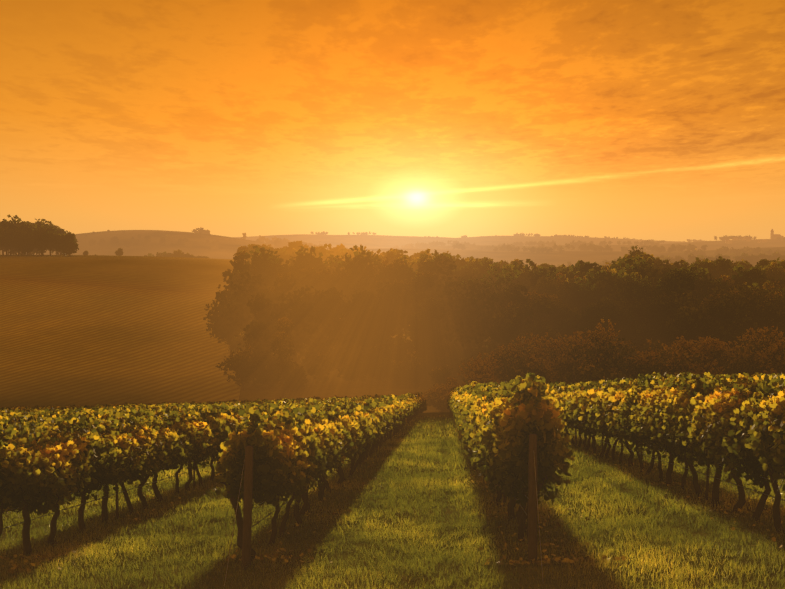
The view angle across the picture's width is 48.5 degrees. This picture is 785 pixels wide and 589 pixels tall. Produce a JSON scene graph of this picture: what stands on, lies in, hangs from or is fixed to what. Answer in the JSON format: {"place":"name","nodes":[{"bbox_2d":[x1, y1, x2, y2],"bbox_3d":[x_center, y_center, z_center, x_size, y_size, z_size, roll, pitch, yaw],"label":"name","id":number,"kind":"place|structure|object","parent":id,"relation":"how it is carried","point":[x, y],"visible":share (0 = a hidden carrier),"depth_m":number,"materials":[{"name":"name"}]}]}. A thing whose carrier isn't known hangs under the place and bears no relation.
{"place":"outdoors","nodes":[
{"label":"outdoors","id":0,"kind":"place"},
{"bbox_2d":[0,230,784,588],"bbox_3d":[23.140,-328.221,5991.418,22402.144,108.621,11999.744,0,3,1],"label":"ground","id":1,"kind":"structure","parent":0,"point":[102,324],"depth_m":210.21,"materials":[{"name":"brown soil"}]},
{"bbox_2d":[0,214,784,411],"bbox_3d":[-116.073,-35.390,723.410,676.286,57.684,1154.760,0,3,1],"label":"wood","id":2,"kind":"object","parent":1,"relation":"on","point":[543,302],"depth_m":205.72,"materials":[{"name":"plant"}]},
{"bbox_2d":[0,415,784,588],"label":"grass","id":3,"kind":"structure","parent":1,"relation":"on","point":[433,455],"depth_m":15.44,"materials":[{"name":"green plant"}]},
{"bbox_2d":[0,373,784,428],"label":"vine leaves","id":4,"kind":"object","parent":1,"relation":"on","point":[407,405],"visible":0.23,"depth_m":62.68,"materials":[{"name":"green plant"}]},
{"bbox_2d":[0,408,784,560],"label":"vine","id":5,"kind":"object","parent":1,"relation":"on","point":[522,516],"depth_m":16.91,"materials":[{"name":"brown plant"}]},
{"bbox_2d":[0,372,784,515],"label":"vine leaves","id":6,"kind":"object","parent":5,"relation":"on","point":[302,444],"visible":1,"depth_m":15.76,"materials":[{"name":"green plant"}]},
{"bbox_2d":[0,429,784,572],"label":"fallen leaves","id":7,"kind":"object","parent":1,"relation":"on","point":[547,559],"visible":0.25,"depth_m":14.06,"materials":[{"name":"brown plant"}]},
{"bbox_2d":[3,433,784,585],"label":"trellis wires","id":8,"kind":"object","parent":1,"relation":"on","point":[525,495],"visible":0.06,"depth_m":11.89,"materials":[{"name":"grey metal"}]},
{"bbox_2d":[9,227,784,266],"bbox_3d":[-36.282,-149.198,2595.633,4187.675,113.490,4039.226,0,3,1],"label":"hills","id":9,"kind":"structure","parent":1,"relation":"on","point":[753,256],"depth_m":1566.20,"materials":[{"name":"green plant"}]},
{"bbox_2d":[115,410,709,569],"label":"trellis posts","id":10,"kind":"object","parent":1,"relation":"on","point":[248,499],"depth_m":12.48,"materials":[{"name":"brown wood"}]},
{"bbox_2d":[3,429,784,528],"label":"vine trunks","id":11,"kind":"object","parent":10,"relation":"attached to","point":[352,456],"visible":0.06,"depth_m":17.08,"materials":[{"name":"brown wood"}]},
{"bbox_2d":[725,229,783,240],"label":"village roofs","id":12,"kind":"structure","parent":1,"relation":"on","point":[778,235],"depth_m":2626.32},
{"bbox_2d":[0,0,784,241],"label":"sky","id":13,"kind":"structure","parent":0,"point":[657,120],"materials":[{"name":"orange"}]},
{"bbox_2d":[725,231,782,243],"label":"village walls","id":14,"kind":"structure","parent":0,"point":[749,240],"depth_m":2629.26,"materials":[{"name":"beige"}]}
]}

